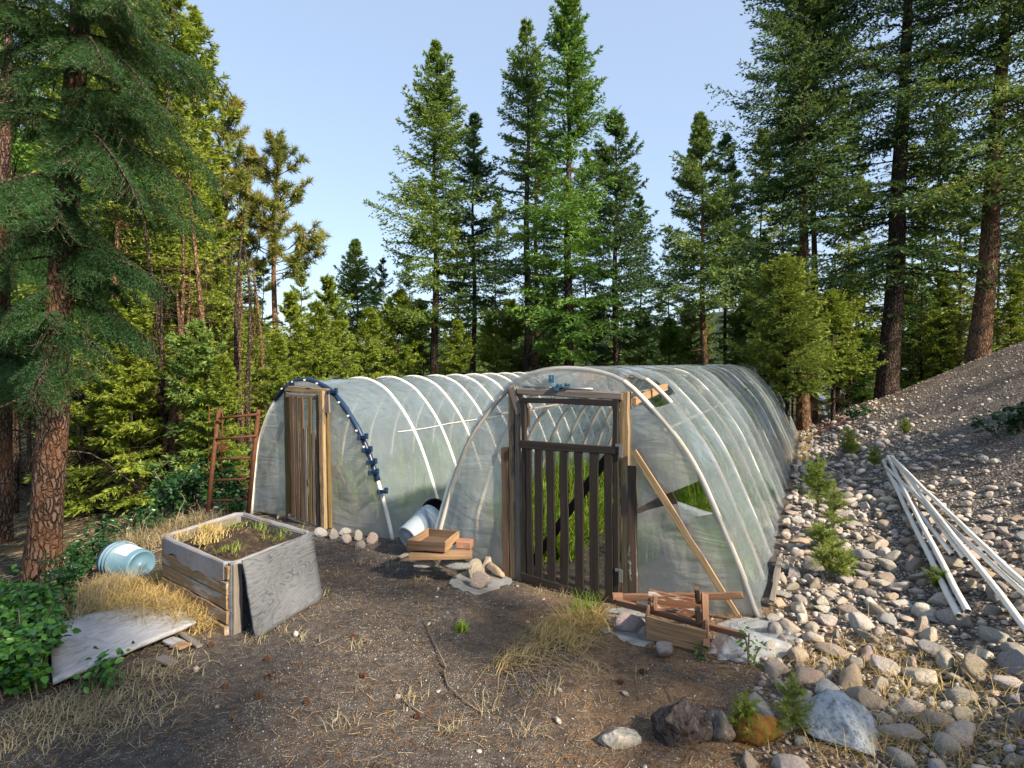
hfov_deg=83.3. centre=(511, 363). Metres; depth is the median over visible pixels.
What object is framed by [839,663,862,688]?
river stone
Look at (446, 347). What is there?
fir tree
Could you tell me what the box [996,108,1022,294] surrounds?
fir tree
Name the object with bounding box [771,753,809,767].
river stone
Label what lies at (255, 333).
bare tree
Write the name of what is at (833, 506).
pine seedling
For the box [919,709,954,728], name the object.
river stone
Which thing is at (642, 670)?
pine cone
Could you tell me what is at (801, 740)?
river stone
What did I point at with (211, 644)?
pine cone
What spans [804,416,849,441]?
garden hose
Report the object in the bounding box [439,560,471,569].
river stone
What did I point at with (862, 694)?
river stone
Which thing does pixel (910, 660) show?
river stone
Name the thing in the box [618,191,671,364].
fir tree
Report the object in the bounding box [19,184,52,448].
fir tree
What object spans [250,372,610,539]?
hoop greenhouse
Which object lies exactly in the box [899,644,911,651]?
river stone
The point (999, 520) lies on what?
river stone
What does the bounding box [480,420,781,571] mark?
weeds
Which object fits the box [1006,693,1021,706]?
river stone
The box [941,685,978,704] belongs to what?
river stone
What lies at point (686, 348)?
young fir
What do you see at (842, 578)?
river stone
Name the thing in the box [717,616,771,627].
loose plastic
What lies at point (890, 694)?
river stone
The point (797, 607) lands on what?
river stone
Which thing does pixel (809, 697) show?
river stone
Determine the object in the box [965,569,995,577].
river stone
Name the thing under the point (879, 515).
river stone
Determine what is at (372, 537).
river stone
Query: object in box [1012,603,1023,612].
river stone
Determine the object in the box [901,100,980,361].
fir tree
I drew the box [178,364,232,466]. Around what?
young fir
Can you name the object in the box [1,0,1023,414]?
sky
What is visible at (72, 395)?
young fir
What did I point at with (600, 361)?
young fir
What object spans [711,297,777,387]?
young fir
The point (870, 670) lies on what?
dry grass
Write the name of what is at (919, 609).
river stone
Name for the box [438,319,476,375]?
young fir
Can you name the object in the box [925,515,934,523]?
river stone
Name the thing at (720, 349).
fir tree
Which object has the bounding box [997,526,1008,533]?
river stone
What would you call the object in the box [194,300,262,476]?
young fir
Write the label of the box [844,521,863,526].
river stone
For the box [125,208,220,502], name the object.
bare tree
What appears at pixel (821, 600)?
river stone
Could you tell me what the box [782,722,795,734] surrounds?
river stone
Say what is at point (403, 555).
wood scrap
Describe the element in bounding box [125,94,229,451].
fir tree
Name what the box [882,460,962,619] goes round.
white pipe
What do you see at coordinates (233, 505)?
leafy shrub
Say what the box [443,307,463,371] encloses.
fir tree
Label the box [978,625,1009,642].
river stone
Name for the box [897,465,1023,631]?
white pipe
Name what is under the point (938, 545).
river stone
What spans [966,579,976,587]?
river stone
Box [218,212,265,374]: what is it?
fir tree
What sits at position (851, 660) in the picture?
river stone
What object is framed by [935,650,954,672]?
river stone
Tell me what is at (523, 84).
fir tree
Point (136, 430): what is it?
young fir
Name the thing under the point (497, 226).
fir tree
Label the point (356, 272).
fir tree
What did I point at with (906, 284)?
young fir
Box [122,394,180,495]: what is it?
young fir
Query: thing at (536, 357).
fir tree
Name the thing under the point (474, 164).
fir tree
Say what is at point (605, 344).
fir tree
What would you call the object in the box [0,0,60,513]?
fir tree
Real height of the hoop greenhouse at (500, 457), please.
1.597 m
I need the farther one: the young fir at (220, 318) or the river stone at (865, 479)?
the young fir at (220, 318)
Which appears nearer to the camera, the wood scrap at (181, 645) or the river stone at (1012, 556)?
the wood scrap at (181, 645)
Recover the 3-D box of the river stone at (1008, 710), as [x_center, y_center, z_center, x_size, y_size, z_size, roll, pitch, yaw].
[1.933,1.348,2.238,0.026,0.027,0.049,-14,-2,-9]
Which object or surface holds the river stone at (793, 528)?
on the ground at (232, 656)
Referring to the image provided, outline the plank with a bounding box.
[408,549,471,560]
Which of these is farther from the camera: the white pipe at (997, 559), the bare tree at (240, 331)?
the bare tree at (240, 331)
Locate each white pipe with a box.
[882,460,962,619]
[884,465,1023,596]
[886,455,971,615]
[887,472,955,557]
[889,455,1023,586]
[891,460,967,561]
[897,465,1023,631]
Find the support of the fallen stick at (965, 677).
on the ground at (232, 656)
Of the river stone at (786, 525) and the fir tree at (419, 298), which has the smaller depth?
the river stone at (786, 525)
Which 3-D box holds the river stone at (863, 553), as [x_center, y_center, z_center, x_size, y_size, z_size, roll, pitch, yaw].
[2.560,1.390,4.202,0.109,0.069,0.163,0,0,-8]
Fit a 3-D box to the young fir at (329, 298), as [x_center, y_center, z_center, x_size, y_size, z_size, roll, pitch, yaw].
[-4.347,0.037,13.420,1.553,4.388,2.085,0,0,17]
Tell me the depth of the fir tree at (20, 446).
20.93 m
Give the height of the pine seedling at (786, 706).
0.261 m
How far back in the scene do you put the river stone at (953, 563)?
3.69 m
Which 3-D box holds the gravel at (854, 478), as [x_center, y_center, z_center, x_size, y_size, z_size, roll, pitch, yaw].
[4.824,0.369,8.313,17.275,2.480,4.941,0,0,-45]
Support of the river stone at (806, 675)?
on the ground at (232, 656)
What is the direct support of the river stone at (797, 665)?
on the ground at (232, 656)
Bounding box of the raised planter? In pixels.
[161,512,308,635]
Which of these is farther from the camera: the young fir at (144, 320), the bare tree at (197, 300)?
the bare tree at (197, 300)
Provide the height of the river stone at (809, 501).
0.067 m
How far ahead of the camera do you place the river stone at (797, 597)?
3.56 m
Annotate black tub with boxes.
[422,498,441,510]
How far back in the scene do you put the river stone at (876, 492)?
5.73 m
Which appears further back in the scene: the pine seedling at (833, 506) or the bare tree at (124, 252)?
the bare tree at (124, 252)
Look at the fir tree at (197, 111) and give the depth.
11.01 m
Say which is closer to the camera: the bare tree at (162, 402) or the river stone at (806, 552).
the river stone at (806, 552)
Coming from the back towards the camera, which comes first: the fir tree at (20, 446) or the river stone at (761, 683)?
the fir tree at (20, 446)
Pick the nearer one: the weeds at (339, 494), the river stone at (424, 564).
the river stone at (424, 564)
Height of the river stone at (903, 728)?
0.060 m
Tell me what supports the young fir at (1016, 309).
on the ground at (232, 656)
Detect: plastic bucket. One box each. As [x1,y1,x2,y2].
[96,541,155,578]
[399,505,438,545]
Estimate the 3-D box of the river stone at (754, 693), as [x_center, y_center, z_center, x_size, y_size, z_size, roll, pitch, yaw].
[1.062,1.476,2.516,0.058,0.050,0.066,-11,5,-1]
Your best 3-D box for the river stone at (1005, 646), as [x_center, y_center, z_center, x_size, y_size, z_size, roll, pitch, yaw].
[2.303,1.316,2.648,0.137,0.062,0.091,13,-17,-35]
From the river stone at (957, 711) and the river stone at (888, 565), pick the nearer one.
the river stone at (957, 711)
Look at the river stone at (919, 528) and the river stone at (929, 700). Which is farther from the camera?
the river stone at (919, 528)
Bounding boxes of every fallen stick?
[401,700,422,713]
[422,620,446,666]
[442,670,479,711]
[941,675,997,686]
[950,668,964,687]
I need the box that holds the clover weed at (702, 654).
[694,640,711,663]
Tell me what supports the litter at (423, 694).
on the ground at (232, 656)
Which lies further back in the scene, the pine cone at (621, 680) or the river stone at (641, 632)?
the river stone at (641, 632)
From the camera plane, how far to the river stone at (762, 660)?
2.90 m
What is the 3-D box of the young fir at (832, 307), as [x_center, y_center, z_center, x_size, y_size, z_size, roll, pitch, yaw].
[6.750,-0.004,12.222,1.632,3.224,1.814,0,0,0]
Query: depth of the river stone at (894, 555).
4.03 m
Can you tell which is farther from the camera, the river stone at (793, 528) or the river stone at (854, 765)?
the river stone at (793, 528)
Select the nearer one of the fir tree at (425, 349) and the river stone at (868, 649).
the river stone at (868, 649)
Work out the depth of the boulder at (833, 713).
2.21 m
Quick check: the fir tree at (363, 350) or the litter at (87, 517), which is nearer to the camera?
the litter at (87, 517)
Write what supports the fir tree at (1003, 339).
on the ground at (232, 656)
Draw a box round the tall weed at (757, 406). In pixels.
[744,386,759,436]
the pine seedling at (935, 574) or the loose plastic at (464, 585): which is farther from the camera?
the loose plastic at (464, 585)
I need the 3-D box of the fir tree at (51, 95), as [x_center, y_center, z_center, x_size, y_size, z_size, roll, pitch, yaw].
[-6.979,-2.107,9.722,2.513,9.623,2.134,0,0,3]
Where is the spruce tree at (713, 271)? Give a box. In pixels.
[641,110,760,364]
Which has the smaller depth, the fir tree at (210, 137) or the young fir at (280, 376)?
the young fir at (280, 376)
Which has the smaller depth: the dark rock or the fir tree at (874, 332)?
the dark rock
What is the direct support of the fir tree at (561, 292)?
on the ground at (232, 656)
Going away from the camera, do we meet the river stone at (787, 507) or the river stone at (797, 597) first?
the river stone at (797, 597)
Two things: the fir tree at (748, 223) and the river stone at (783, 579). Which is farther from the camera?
the fir tree at (748, 223)
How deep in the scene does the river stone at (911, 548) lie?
4.10 m
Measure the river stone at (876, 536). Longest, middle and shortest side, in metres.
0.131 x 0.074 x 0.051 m
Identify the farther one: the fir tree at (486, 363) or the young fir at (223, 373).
the fir tree at (486, 363)
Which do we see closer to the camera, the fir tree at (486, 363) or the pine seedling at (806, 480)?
the pine seedling at (806, 480)
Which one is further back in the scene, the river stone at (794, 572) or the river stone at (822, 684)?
the river stone at (794, 572)
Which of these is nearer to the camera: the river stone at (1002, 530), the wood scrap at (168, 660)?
the wood scrap at (168, 660)
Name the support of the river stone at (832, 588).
on the ground at (232, 656)
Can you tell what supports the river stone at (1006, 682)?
on the ground at (232, 656)
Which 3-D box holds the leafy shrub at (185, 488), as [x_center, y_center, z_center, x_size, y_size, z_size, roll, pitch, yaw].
[-3.551,1.361,6.168,1.524,0.714,0.797,0,0,37]
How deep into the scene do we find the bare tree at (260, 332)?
10.72 m
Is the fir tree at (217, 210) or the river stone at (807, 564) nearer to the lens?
the river stone at (807, 564)
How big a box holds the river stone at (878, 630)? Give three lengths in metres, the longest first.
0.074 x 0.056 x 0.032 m
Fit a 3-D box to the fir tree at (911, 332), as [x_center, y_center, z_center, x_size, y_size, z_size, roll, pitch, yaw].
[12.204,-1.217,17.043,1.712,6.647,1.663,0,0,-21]
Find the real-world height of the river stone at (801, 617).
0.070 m
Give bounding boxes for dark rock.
[651,697,715,747]
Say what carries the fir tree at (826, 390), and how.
on the ground at (232, 656)
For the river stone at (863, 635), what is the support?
on the ground at (232, 656)
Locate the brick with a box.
[456,538,472,549]
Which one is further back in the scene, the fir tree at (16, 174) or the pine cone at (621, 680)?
the fir tree at (16, 174)
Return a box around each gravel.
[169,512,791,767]
[192,342,1023,767]
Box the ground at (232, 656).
[0,310,1023,767]
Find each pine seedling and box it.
[727,686,764,739]
[772,672,815,735]
[792,452,845,510]
[799,457,825,487]
[803,520,839,546]
[807,534,857,575]
[815,482,856,528]
[828,546,858,575]
[835,425,860,453]
[865,443,883,466]
[898,415,912,433]
[921,563,953,588]
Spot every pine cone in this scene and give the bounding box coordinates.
[207,641,214,647]
[222,682,228,689]
[255,691,262,699]
[264,655,270,661]
[265,673,271,679]
[304,697,310,705]
[359,672,366,677]
[413,712,420,719]
[617,678,624,684]
[639,668,646,673]
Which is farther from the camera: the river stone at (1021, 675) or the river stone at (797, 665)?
the river stone at (797, 665)
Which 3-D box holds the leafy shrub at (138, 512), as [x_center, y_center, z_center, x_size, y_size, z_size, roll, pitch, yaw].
[-3.659,1.538,5.807,0.928,0.383,1.161,0,0,0]
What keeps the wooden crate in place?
on the ground at (232, 656)
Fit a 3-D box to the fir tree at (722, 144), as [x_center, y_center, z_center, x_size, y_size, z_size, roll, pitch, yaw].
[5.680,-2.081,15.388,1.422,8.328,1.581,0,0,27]
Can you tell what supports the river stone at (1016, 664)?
on the ground at (232, 656)
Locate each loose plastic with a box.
[449,571,511,594]
[599,607,653,646]
[708,623,796,661]
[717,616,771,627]
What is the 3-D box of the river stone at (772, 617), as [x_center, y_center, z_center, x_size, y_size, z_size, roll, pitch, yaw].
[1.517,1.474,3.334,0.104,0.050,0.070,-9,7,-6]
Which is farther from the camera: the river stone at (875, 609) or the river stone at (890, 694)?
the river stone at (875, 609)
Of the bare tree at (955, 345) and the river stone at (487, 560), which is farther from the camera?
the bare tree at (955, 345)
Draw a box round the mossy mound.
[732,713,782,746]
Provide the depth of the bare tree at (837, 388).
15.33 m
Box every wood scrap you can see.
[154,654,177,666]
[162,636,184,645]
[170,641,191,649]
[176,630,201,648]
[397,551,409,559]
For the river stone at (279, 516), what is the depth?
5.67 m
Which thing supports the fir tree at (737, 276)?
on the ground at (232, 656)
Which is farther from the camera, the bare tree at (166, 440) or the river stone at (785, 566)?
the bare tree at (166, 440)
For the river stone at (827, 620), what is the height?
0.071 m
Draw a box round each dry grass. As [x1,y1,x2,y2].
[0,638,229,767]
[58,563,250,643]
[87,503,245,550]
[235,557,681,737]
[454,611,646,707]
[717,607,1023,767]
[790,433,818,461]
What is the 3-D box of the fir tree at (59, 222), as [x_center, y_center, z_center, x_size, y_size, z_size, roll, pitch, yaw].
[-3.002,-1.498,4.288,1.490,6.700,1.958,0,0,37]
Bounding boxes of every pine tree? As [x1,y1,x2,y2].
[194,82,263,299]
[226,128,330,372]
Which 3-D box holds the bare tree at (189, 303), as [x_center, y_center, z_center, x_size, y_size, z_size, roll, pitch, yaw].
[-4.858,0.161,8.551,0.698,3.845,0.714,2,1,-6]
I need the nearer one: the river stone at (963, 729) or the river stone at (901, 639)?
the river stone at (963, 729)
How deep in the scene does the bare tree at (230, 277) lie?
10.60 m
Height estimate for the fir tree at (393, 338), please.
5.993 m
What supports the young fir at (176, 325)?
on the ground at (232, 656)
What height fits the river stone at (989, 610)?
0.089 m
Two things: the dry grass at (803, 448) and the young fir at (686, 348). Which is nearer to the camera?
the dry grass at (803, 448)
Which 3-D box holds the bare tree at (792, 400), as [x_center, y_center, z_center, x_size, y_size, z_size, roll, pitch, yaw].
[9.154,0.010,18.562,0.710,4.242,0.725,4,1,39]
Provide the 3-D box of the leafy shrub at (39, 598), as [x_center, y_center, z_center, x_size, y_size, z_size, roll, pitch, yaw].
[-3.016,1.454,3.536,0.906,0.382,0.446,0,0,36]
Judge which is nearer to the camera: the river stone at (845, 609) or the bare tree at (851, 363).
the river stone at (845, 609)
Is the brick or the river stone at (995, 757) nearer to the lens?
the river stone at (995, 757)
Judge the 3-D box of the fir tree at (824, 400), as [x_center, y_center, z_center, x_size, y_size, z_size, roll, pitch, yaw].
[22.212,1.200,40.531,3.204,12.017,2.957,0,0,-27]
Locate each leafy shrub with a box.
[0,564,80,701]
[0,574,77,623]
[38,531,116,597]
[72,641,134,698]
[77,500,190,538]
[142,457,244,517]
[212,483,274,514]
[842,404,871,419]
[970,398,1023,438]
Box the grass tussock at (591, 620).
[520,598,629,650]
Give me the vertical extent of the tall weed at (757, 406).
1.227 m
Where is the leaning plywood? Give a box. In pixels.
[241,531,322,637]
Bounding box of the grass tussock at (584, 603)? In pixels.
[560,589,613,617]
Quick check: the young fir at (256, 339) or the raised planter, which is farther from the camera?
the young fir at (256, 339)
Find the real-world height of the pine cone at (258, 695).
0.030 m
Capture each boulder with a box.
[597,727,640,749]
[705,709,735,742]
[796,689,878,756]
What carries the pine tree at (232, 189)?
on the ground at (232, 656)
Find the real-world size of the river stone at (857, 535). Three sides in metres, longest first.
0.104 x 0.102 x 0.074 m
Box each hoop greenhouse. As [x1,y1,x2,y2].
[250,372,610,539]
[435,364,798,617]
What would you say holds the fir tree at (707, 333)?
on the ground at (232, 656)
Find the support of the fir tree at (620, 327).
on the ground at (232, 656)
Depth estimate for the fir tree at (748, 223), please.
17.84 m
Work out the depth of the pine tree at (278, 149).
12.87 m
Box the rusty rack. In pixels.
[206,407,260,511]
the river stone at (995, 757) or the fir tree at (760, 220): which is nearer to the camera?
the river stone at (995, 757)
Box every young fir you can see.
[23,288,127,518]
[29,391,87,472]
[65,298,159,513]
[69,267,117,485]
[69,339,88,498]
[69,368,109,499]
[80,288,183,513]
[83,322,180,514]
[107,301,194,445]
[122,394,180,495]
[134,318,252,499]
[150,343,197,462]
[171,351,254,495]
[172,283,231,433]
[174,367,247,497]
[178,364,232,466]
[186,345,247,463]
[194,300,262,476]
[212,332,253,446]
[232,319,268,470]
[243,306,275,426]
[244,331,301,441]
[254,290,316,421]
[286,299,352,402]
[298,274,364,378]
[323,319,366,378]
[344,306,398,378]
[374,288,424,376]
[391,298,445,375]
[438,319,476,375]
[468,315,510,373]
[491,297,524,372]
[520,290,564,370]
[574,305,612,366]
[621,311,660,402]
[650,317,692,364]
[673,302,716,364]
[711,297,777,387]
[725,251,848,421]
[794,288,888,421]
[818,277,879,412]
[839,331,879,404]
[874,282,935,384]
[900,275,970,386]
[992,268,1023,352]
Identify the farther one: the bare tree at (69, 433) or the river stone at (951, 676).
the bare tree at (69, 433)
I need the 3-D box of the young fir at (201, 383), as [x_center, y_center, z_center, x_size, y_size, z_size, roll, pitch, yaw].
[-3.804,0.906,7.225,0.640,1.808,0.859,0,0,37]
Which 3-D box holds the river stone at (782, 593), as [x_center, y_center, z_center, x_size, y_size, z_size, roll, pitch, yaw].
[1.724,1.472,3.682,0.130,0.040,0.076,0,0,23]
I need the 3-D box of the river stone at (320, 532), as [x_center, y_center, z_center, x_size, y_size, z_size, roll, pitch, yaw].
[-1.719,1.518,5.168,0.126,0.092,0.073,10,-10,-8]
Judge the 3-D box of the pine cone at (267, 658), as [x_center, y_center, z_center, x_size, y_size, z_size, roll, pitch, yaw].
[-1.224,1.478,2.887,0.030,0.030,0.037,0,0,0]
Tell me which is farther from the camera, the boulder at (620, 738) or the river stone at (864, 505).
the river stone at (864, 505)
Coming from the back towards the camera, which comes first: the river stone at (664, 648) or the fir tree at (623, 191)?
the fir tree at (623, 191)
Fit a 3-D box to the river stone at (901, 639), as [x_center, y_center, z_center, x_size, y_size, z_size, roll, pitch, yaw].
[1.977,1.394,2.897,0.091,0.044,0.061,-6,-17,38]
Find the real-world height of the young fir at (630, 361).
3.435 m
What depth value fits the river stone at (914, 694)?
2.47 m
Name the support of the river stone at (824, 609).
on the ground at (232, 656)
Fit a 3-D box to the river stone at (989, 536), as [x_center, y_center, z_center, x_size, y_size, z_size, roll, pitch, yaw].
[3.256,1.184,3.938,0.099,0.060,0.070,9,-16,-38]
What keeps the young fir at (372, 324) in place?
on the ground at (232, 656)
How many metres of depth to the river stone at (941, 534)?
4.17 m
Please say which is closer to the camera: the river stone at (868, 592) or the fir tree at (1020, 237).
the river stone at (868, 592)
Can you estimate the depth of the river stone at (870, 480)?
6.22 m
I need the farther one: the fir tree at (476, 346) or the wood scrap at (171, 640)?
the fir tree at (476, 346)
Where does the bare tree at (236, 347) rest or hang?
on the ground at (232, 656)
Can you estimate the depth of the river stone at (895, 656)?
2.79 m
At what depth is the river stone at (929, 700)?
2.40 m
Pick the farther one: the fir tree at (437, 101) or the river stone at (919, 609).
the fir tree at (437, 101)
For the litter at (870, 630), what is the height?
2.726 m
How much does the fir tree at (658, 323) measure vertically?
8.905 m
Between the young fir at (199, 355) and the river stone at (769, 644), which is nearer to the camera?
the river stone at (769, 644)
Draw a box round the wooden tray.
[406,528,458,551]
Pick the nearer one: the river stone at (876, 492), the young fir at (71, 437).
the river stone at (876, 492)
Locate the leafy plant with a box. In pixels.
[453,615,469,633]
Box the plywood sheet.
[51,594,195,684]
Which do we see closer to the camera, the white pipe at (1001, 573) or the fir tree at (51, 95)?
the white pipe at (1001, 573)
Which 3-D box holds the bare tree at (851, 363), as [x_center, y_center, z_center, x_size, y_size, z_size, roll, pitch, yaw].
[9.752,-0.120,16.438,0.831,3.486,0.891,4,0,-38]
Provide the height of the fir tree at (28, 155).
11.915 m
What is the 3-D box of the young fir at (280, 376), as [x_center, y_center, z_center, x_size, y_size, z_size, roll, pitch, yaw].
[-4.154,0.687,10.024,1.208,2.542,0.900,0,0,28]
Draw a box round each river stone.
[277,513,286,518]
[314,527,327,536]
[329,528,338,538]
[339,528,350,535]
[340,534,351,543]
[354,530,362,540]
[355,540,365,548]
[366,532,377,543]
[413,560,435,568]
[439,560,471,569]
[466,558,482,578]
[469,571,490,588]
[482,556,492,572]
[486,562,504,577]
[612,613,644,632]
[638,625,645,638]
[655,641,672,656]
[741,749,758,767]
[748,691,761,701]
[752,699,774,716]
[758,680,771,686]
[759,657,765,663]
[761,597,785,607]
[763,658,789,677]
[764,640,775,651]
[765,613,781,620]
[767,621,782,633]
[771,563,791,568]
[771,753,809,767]
[774,678,792,696]
[776,590,791,597]
[778,635,786,641]
[779,618,800,631]
[780,573,786,582]
[782,522,789,527]
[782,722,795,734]
[783,505,795,509]
[783,582,799,589]
[784,543,794,548]
[785,510,798,514]
[786,646,808,664]
[788,568,800,577]
[790,526,799,531]
[790,537,810,543]
[790,601,807,616]
[791,516,804,522]
[792,594,807,602]
[792,667,824,683]
[794,691,813,705]
[794,736,806,745]
[795,661,804,669]
[797,613,807,622]
[801,502,812,508]
[802,558,824,570]
[802,631,823,642]
[803,499,815,502]
[803,524,816,527]
[803,550,813,554]
[803,574,813,581]
[804,621,819,632]
[809,577,819,588]
[812,605,831,612]
[813,642,850,658]
[815,614,840,625]
[815,678,839,693]
[816,596,828,605]
[817,665,827,672]
[818,657,831,664]
[820,590,836,597]
[821,573,827,579]
[821,586,839,591]
[827,487,842,493]
[831,629,839,638]
[835,510,854,516]
[835,596,847,603]
[836,574,853,583]
[836,604,862,614]
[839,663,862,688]
[843,491,854,497]
[843,497,860,503]
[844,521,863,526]
[844,639,855,646]
[844,657,862,669]
[845,686,890,708]
[848,514,857,520]
[848,611,874,630]
[849,549,876,558]
[850,762,860,767]
[851,532,862,539]
[852,493,862,499]
[852,579,867,588]
[854,569,873,576]
[855,562,876,570]
[855,628,879,642]
[859,477,869,481]
[859,588,877,596]
[860,502,869,508]
[860,645,873,660]
[863,535,875,543]
[864,597,876,605]
[866,602,885,614]
[867,539,888,548]
[868,477,878,482]
[868,579,890,586]
[870,531,883,538]
[870,654,900,675]
[871,676,888,689]
[872,489,885,495]
[872,713,893,722]
[874,512,885,518]
[874,626,885,634]
[875,723,928,741]
[876,558,899,570]
[876,612,896,625]
[877,519,891,530]
[877,546,890,555]
[877,572,898,582]
[878,496,897,503]
[883,593,898,599]
[885,537,893,542]
[885,550,901,560]
[885,746,917,767]
[886,504,899,510]
[886,693,899,700]
[887,581,909,592]
[889,653,898,658]
[890,599,912,607]
[893,697,925,713]
[895,636,914,644]
[899,538,917,545]
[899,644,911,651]
[900,627,913,636]
[900,667,937,686]
[901,656,917,666]
[905,544,919,553]
[905,555,923,572]
[906,687,920,697]
[909,571,929,580]
[910,524,927,531]
[910,602,935,617]
[913,511,929,518]
[916,579,929,585]
[916,616,930,629]
[916,639,949,656]
[918,627,937,641]
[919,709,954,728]
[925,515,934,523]
[925,696,937,705]
[927,543,942,549]
[927,592,956,605]
[927,758,946,767]
[932,731,962,755]
[935,608,972,626]
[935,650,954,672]
[938,532,946,539]
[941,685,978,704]
[943,557,965,568]
[945,673,961,681]
[945,720,975,745]
[951,706,973,720]
[956,550,980,562]
[958,586,969,592]
[959,652,992,683]
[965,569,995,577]
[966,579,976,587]
[969,647,993,657]
[970,764,990,767]
[971,526,983,535]
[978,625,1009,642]
[979,515,993,521]
[981,532,994,539]
[981,697,999,706]
[982,605,1003,615]
[985,584,999,601]
[989,751,999,763]
[991,675,1023,691]
[993,517,1002,522]
[995,581,1008,591]
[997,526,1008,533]
[997,648,1023,675]
[1000,642,1023,654]
[1001,540,1011,547]
[1001,707,1014,713]
[1003,753,1023,766]
[1005,567,1023,578]
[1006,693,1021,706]
[1007,552,1017,560]
[1010,515,1023,522]
[1010,710,1023,728]
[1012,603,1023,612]
[1014,599,1023,603]
[1015,531,1023,540]
[1016,671,1023,678]
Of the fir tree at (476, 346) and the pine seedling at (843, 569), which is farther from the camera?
the fir tree at (476, 346)
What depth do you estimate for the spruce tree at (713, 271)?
13.78 m
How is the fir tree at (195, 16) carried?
on the ground at (232, 656)
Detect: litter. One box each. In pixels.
[0,466,296,607]
[0,545,820,767]
[678,370,1023,767]
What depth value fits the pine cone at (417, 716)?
2.47 m
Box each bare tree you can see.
[13,330,82,514]
[65,245,125,512]
[76,330,82,485]
[80,297,188,508]
[107,288,205,506]
[122,204,212,465]
[123,224,144,291]
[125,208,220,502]
[131,268,193,496]
[143,307,187,473]
[156,171,246,462]
[163,277,187,412]
[167,244,213,464]
[172,241,235,439]
[173,279,214,317]
[208,244,288,465]
[211,211,275,481]
[218,300,262,463]
[221,241,256,421]
[228,280,261,471]
[240,272,253,327]
[246,253,293,433]
[250,291,268,420]
[791,370,795,419]
[818,252,871,411]
[840,304,859,407]
[840,326,854,408]
[946,305,962,366]
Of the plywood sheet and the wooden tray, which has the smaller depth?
the plywood sheet
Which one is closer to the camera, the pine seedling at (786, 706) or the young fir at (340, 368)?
the pine seedling at (786, 706)
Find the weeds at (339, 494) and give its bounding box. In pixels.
[281,430,438,516]
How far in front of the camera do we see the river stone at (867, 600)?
3.41 m
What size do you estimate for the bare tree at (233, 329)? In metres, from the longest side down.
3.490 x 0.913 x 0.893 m
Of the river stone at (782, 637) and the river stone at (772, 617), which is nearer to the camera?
the river stone at (782, 637)
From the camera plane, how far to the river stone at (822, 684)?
2.52 m
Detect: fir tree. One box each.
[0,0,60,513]
[0,0,108,544]
[0,0,238,583]
[0,1,90,492]
[0,43,33,488]
[11,17,177,479]
[11,169,33,476]
[14,143,52,493]
[15,16,108,491]
[18,141,56,469]
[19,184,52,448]
[31,0,181,501]
[40,0,179,281]
[80,0,220,314]
[81,0,212,359]
[95,0,235,414]
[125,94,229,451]
[147,4,262,334]
[176,58,268,355]
[198,132,232,325]
[201,193,256,411]
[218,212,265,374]
[247,256,280,418]
[281,275,315,378]
[333,238,382,360]
[351,322,372,377]
[360,276,389,377]
[362,38,502,427]
[362,255,400,375]
[373,298,405,375]
[390,258,429,375]
[405,297,429,375]
[416,308,429,375]
[427,329,446,374]
[428,216,483,374]
[438,111,518,373]
[438,334,448,360]
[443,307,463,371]
[454,313,476,374]
[467,320,487,373]
[470,17,581,372]
[476,190,518,372]
[476,302,494,373]
[498,36,563,369]
[504,0,638,365]
[511,172,575,371]
[516,305,533,358]
[550,108,682,365]
[554,146,627,365]
[611,305,627,364]
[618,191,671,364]
[647,223,690,364]
[649,298,667,364]
[664,262,696,364]
[686,314,700,359]
[695,0,941,430]
[697,319,716,363]
[699,308,722,363]
[704,132,752,363]
[708,168,767,363]
[711,126,790,385]
[716,328,730,363]
[717,212,760,364]
[739,0,913,423]
[742,231,779,385]
[750,94,826,408]
[759,0,1023,399]
[818,117,902,409]
[818,280,843,413]
[818,329,841,413]
[825,334,840,408]
[833,162,903,399]
[839,306,877,401]
[854,0,1023,363]
[861,335,879,400]
[871,142,962,388]
[900,211,948,389]
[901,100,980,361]
[923,201,998,372]
[924,0,1023,278]
[925,170,1002,369]
[964,145,1023,351]
[993,113,1023,347]
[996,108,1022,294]
[999,219,1023,348]
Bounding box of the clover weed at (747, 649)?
[736,622,770,667]
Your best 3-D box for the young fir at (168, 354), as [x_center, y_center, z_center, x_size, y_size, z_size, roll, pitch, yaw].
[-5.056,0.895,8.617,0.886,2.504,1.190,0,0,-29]
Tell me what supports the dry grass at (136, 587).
on the ground at (232, 656)
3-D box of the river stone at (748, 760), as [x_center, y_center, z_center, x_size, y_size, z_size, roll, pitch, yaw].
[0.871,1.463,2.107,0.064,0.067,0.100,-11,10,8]
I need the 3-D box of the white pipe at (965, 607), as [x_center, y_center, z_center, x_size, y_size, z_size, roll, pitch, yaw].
[3.368,1.176,4.852,0.034,0.193,4.432,0,0,29]
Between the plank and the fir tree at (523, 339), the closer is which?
the plank
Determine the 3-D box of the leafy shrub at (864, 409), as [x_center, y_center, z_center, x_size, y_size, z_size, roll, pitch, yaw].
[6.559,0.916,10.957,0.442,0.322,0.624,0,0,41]
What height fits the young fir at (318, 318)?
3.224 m
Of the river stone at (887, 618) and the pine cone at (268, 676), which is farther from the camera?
the river stone at (887, 618)
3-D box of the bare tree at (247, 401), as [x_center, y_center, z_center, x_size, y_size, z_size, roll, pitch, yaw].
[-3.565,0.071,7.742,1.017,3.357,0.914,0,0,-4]
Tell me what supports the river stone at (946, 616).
on the ground at (232, 656)
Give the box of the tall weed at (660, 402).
[651,395,667,412]
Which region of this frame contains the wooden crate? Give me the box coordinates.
[612,585,745,653]
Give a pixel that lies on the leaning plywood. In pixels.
(282, 581)
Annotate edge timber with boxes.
[769,557,782,605]

